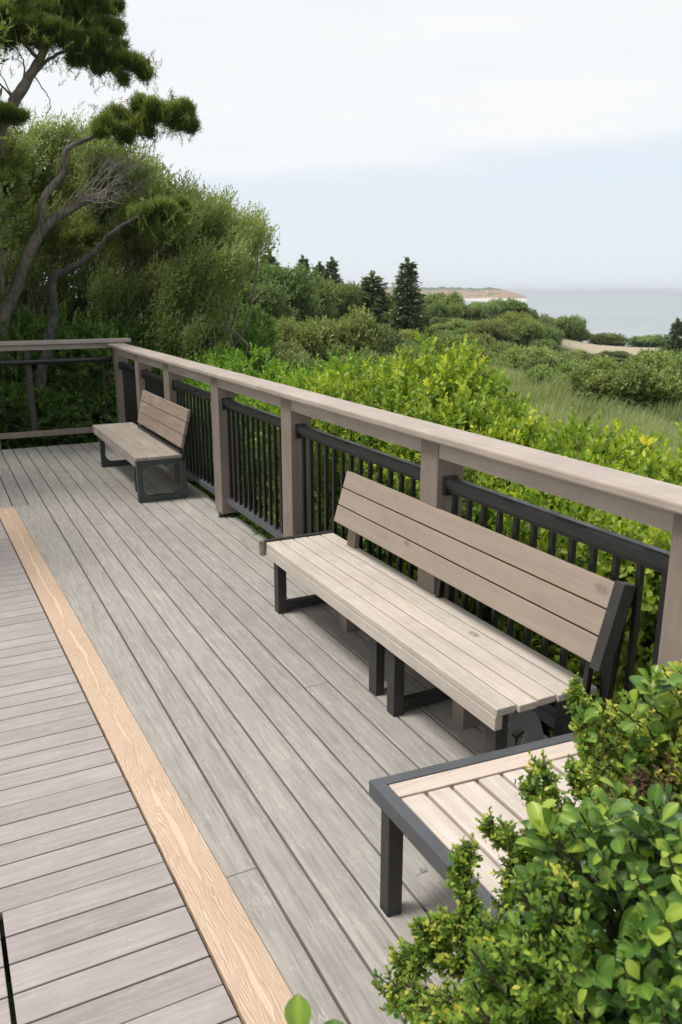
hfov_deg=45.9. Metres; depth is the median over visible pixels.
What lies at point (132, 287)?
broadleaf tree
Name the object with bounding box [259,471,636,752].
long bench
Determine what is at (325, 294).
rounded tree
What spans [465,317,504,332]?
scrub bush
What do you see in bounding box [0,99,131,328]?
broadleaf tree
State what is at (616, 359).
scrub bush
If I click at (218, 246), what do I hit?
broadleaf tree
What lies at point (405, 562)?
bright shrub
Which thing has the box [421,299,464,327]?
scrub bush
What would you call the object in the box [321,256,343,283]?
conifer
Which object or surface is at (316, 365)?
green shrub
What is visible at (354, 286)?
rounded tree
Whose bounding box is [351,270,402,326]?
conifer
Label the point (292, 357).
scrub bush
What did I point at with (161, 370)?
green shrub
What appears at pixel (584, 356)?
scrub bush
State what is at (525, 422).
bright shrub
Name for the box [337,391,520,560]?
bright shrub
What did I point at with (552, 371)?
scrub bush
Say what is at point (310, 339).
scrub bush
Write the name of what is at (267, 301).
rounded tree
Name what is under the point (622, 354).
scrub bush
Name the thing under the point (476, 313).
scrub bush
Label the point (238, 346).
green shrub
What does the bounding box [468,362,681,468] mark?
dune grass
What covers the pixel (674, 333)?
conifer
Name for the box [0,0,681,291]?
sky
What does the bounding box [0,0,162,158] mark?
pine tree
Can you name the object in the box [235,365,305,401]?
green shrub
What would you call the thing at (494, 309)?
scrub bush
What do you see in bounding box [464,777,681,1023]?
broadleaf shrub
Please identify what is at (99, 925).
boardwalk
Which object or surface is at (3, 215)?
broadleaf tree
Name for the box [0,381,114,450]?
green shrub
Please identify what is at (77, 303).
green shrub
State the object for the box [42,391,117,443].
green shrub
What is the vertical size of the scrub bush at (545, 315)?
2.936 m
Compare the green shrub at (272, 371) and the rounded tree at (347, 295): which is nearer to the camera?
the green shrub at (272, 371)
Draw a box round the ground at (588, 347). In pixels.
[0,295,677,1023]
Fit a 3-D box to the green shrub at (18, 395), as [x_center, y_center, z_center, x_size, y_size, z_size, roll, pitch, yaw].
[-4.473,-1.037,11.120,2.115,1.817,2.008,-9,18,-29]
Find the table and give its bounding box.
[369,733,635,930]
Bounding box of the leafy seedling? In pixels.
[284,994,343,1023]
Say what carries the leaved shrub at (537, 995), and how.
attached to the broadleaf shrub at (637, 975)
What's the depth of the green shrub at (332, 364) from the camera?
8.88 m
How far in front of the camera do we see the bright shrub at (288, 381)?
6.54 m
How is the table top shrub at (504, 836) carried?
attached to the broadleaf shrub at (637, 975)
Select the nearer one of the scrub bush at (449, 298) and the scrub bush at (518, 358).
the scrub bush at (518, 358)
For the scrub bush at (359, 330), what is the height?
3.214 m
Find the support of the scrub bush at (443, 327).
on the ground at (588, 347)
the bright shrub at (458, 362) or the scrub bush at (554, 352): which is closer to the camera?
the bright shrub at (458, 362)
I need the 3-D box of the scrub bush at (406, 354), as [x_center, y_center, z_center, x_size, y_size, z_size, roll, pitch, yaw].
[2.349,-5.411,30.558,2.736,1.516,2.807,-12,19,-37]
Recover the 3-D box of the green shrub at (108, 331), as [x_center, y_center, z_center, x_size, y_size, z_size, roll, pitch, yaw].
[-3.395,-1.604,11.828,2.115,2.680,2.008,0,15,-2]
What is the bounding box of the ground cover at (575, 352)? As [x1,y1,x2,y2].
[522,338,664,405]
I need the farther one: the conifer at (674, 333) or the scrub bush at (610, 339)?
the scrub bush at (610, 339)
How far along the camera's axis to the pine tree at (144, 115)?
11.11 m
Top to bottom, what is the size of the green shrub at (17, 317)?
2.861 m
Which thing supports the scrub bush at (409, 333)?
on the ground at (588, 347)
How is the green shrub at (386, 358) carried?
on the ground at (588, 347)
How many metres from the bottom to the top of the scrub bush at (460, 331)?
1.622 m
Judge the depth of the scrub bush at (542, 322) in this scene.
88.36 m
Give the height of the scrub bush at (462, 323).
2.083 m
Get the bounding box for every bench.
[92,390,191,502]
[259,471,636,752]
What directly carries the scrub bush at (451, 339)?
on the ground at (588, 347)
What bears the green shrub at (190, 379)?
on the ground at (588, 347)
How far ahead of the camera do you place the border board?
2.81 m
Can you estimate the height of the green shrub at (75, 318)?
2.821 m
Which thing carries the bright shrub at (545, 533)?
on the ground at (588, 347)
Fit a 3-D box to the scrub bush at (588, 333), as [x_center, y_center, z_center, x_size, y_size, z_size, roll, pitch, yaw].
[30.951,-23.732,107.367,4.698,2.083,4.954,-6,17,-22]
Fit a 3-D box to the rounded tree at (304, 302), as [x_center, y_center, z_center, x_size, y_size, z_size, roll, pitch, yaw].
[-3.237,-9.524,38.872,5.179,5.494,4.879,-14,21,-41]
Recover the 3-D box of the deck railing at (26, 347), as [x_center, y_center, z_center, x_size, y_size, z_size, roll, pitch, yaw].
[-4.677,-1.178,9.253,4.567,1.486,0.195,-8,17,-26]
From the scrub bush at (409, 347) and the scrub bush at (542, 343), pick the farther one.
the scrub bush at (542, 343)
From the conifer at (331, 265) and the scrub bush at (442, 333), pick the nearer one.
the scrub bush at (442, 333)
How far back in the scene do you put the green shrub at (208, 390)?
9.11 m
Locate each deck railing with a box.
[0,338,130,450]
[107,343,681,758]
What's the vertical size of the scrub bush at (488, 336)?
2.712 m
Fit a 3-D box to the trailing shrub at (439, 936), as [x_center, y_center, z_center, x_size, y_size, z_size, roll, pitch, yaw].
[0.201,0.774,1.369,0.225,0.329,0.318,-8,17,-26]
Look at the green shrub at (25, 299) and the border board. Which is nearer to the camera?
the border board
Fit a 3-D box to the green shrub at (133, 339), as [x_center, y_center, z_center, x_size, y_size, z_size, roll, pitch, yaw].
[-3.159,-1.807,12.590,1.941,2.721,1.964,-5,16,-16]
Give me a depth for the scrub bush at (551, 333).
78.05 m
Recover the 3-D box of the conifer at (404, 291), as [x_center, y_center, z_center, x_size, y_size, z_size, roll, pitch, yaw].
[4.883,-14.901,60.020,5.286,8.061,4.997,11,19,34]
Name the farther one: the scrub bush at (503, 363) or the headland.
the headland
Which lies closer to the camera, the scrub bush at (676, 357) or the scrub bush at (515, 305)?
the scrub bush at (676, 357)
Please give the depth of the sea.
720.47 m
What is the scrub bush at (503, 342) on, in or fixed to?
on the ground at (588, 347)
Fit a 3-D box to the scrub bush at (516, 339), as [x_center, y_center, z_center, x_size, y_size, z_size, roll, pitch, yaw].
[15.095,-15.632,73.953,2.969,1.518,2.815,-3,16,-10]
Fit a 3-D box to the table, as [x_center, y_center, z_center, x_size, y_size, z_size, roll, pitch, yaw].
[0.709,1.069,2.149,0.842,0.402,1.110,-8,17,-26]
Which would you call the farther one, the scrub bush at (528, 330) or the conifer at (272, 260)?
the scrub bush at (528, 330)
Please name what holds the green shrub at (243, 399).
on the ground at (588, 347)
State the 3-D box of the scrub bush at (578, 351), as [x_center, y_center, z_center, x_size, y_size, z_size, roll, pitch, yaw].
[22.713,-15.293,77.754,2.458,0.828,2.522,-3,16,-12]
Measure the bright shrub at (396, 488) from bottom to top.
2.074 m
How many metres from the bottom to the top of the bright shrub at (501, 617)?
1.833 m
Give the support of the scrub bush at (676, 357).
on the ground at (588, 347)
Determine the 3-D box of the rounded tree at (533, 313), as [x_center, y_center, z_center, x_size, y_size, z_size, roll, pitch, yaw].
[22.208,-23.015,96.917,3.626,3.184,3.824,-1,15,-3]
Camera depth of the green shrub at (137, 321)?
15.32 m
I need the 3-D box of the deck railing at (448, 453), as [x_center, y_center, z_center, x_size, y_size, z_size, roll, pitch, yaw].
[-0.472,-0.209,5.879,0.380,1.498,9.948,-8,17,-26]
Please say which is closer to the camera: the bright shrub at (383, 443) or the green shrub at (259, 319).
the bright shrub at (383, 443)
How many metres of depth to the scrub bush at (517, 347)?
36.09 m
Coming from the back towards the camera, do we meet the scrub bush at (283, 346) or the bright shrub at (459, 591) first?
the scrub bush at (283, 346)
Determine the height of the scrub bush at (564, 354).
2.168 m
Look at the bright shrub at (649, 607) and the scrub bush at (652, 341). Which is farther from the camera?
the scrub bush at (652, 341)
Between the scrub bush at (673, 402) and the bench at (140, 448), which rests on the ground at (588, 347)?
the scrub bush at (673, 402)
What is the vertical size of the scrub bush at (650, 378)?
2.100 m
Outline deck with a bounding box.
[0,442,547,1023]
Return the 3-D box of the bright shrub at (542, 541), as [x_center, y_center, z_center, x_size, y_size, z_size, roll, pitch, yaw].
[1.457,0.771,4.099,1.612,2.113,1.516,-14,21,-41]
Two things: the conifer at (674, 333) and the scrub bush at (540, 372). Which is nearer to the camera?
the scrub bush at (540, 372)
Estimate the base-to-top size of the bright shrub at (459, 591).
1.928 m
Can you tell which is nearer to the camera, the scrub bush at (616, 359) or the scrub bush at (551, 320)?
the scrub bush at (616, 359)
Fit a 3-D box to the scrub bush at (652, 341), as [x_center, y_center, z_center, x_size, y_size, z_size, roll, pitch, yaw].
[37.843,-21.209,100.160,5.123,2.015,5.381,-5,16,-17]
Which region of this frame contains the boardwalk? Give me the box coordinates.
[0,521,241,1023]
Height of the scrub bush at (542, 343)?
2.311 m
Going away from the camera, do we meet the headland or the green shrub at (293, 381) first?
the green shrub at (293, 381)
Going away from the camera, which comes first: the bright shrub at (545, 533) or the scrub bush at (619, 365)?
the bright shrub at (545, 533)
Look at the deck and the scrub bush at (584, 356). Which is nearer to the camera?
the deck
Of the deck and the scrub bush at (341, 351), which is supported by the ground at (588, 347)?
the scrub bush at (341, 351)
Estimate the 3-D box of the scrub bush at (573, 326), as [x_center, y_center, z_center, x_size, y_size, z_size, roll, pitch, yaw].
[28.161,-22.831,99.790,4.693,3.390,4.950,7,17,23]
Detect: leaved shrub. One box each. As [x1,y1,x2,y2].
[420,857,628,1023]
[564,659,681,834]
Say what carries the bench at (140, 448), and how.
on the deck
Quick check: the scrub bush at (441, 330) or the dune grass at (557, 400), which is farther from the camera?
the scrub bush at (441, 330)
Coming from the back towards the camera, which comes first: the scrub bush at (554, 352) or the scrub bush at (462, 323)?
the scrub bush at (462, 323)
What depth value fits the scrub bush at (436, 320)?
82.55 m
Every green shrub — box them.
[0,289,70,326]
[0,297,63,447]
[0,308,109,446]
[0,371,81,449]
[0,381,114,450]
[23,300,131,387]
[26,375,117,444]
[32,309,162,421]
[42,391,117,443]
[59,289,122,329]
[94,306,167,340]
[94,307,185,385]
[109,347,195,395]
[121,314,213,357]
[164,378,209,486]
[167,362,245,490]
[183,341,277,385]
[187,397,257,498]
[194,342,312,403]
[196,330,248,359]
[199,380,295,525]
[228,312,277,377]
[229,294,280,363]
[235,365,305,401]
[236,436,316,538]
[240,373,311,515]
[280,347,424,388]
[290,354,350,375]
[351,353,404,375]
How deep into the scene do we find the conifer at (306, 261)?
95.27 m
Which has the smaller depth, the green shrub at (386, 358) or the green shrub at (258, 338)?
the green shrub at (386, 358)
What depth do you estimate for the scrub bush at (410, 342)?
52.91 m
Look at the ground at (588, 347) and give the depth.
87.42 m
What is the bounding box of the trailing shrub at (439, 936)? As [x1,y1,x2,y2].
[370,832,538,1023]
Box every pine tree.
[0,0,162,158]
[0,87,203,408]
[34,184,193,445]
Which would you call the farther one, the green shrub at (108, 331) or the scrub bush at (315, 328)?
the scrub bush at (315, 328)
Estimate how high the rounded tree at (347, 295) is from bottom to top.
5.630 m
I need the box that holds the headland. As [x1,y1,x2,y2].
[375,286,526,300]
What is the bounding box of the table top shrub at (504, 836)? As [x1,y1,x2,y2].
[474,672,623,919]
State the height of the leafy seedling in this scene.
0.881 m
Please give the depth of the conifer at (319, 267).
93.54 m
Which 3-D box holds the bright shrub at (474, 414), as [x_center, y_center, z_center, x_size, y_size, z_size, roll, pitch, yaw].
[0.789,0.306,5.343,1.651,2.397,1.624,2,16,9]
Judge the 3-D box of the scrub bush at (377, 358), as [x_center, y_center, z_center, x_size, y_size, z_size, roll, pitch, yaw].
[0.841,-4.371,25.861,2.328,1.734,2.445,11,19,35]
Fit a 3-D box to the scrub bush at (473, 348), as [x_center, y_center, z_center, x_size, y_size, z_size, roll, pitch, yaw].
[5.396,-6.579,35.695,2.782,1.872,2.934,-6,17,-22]
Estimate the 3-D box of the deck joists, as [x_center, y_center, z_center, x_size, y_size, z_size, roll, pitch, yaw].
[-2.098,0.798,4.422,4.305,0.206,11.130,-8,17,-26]
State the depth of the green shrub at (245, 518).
7.25 m
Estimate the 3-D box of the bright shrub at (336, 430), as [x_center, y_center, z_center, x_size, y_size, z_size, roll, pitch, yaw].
[0.389,0.080,5.984,1.764,2.512,1.691,1,15,5]
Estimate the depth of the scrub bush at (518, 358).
34.04 m
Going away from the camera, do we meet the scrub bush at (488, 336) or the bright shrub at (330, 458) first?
the bright shrub at (330, 458)
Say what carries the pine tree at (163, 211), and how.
on the ground at (588, 347)
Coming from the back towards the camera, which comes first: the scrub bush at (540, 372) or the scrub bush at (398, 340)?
the scrub bush at (398, 340)
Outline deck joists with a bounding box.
[0,462,256,1009]
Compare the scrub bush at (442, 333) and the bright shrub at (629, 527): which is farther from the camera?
the scrub bush at (442, 333)
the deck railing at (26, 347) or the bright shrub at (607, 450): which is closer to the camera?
the bright shrub at (607, 450)
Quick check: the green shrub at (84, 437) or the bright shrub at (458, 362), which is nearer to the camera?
the bright shrub at (458, 362)
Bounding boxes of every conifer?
[259,248,280,268]
[296,254,309,275]
[314,260,325,278]
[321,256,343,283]
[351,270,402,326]
[380,255,434,336]
[653,318,681,353]
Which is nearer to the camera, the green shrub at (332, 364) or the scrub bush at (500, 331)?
the green shrub at (332, 364)
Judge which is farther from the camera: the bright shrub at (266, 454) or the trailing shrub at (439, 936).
the bright shrub at (266, 454)
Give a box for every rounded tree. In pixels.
[232,278,301,327]
[244,255,323,324]
[299,274,339,323]
[322,276,365,321]
[338,281,375,317]
[524,308,538,319]
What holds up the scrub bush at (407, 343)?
on the ground at (588, 347)
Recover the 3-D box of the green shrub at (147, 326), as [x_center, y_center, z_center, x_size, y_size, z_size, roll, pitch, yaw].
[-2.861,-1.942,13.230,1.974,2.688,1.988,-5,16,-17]
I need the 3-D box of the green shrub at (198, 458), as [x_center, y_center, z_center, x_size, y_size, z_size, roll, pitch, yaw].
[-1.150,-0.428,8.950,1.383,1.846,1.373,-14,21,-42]
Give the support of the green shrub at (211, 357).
on the ground at (588, 347)
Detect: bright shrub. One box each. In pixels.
[248,357,421,519]
[251,377,376,535]
[251,383,331,538]
[303,347,505,557]
[312,326,541,562]
[313,426,366,539]
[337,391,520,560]
[356,377,571,561]
[363,423,479,574]
[373,450,495,596]
[382,392,553,570]
[404,427,674,523]
[417,471,589,620]
[458,407,681,643]
[458,546,619,696]
[470,458,681,737]
[491,444,671,705]
[491,460,673,737]
[519,520,668,736]
[530,577,656,735]
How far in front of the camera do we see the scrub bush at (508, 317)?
81.40 m
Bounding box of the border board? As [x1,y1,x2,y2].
[0,507,292,1023]
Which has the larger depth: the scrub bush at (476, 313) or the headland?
the headland
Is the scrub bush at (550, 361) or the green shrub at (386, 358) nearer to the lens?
the green shrub at (386, 358)
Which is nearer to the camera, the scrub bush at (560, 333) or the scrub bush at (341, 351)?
the scrub bush at (341, 351)
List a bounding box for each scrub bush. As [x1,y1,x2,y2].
[263,345,321,375]
[264,318,325,362]
[265,315,327,352]
[270,339,311,357]
[305,303,382,355]
[306,353,370,366]
[322,342,379,363]
[336,316,402,355]
[341,351,399,365]
[377,324,404,344]
[387,349,420,360]
[395,339,418,345]
[399,328,431,343]
[400,337,441,348]
[404,344,429,354]
[419,326,460,341]
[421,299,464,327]
[424,291,464,316]
[426,331,497,360]
[427,327,452,334]
[428,317,455,326]
[428,321,454,330]
[434,341,492,360]
[446,327,466,334]
[447,317,479,330]
[454,303,488,321]
[458,330,497,345]
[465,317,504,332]
[468,299,500,319]
[469,317,514,342]
[477,357,516,371]
[482,342,516,353]
[488,296,528,319]
[494,340,509,345]
[496,310,532,340]
[497,346,555,371]
[506,344,562,360]
[509,316,546,347]
[512,334,521,345]
[518,355,569,377]
[521,358,586,386]
[525,344,558,354]
[525,362,572,382]
[528,338,567,354]
[533,319,550,327]
[538,313,550,318]
[543,317,557,323]
[543,325,560,345]
[545,324,565,345]
[552,314,587,340]
[553,351,583,363]
[564,348,681,413]
[567,349,586,354]
[572,327,590,341]
[576,353,613,361]
[580,355,625,384]
[586,332,630,345]
[597,350,631,358]
[610,356,629,362]
[626,334,667,347]
[627,346,681,375]
[668,389,681,409]
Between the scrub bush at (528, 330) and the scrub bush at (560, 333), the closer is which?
the scrub bush at (528, 330)
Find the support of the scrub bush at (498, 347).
on the ground at (588, 347)
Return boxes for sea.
[462,292,681,347]
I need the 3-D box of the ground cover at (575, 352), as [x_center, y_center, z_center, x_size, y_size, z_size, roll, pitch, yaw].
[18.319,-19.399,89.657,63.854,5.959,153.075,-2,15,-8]
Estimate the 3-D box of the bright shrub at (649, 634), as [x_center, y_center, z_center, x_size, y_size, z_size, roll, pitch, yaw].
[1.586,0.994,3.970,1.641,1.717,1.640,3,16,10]
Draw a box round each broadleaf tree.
[0,4,29,271]
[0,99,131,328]
[67,117,179,332]
[135,167,279,360]
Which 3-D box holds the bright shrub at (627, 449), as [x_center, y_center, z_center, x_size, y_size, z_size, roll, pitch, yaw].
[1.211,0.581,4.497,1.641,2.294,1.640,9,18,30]
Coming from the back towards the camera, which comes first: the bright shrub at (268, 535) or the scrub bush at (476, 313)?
the scrub bush at (476, 313)
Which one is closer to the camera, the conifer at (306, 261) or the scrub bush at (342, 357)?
the scrub bush at (342, 357)
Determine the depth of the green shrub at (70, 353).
11.09 m
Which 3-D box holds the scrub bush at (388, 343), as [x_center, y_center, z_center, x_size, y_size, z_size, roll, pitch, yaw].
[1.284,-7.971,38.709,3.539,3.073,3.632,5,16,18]

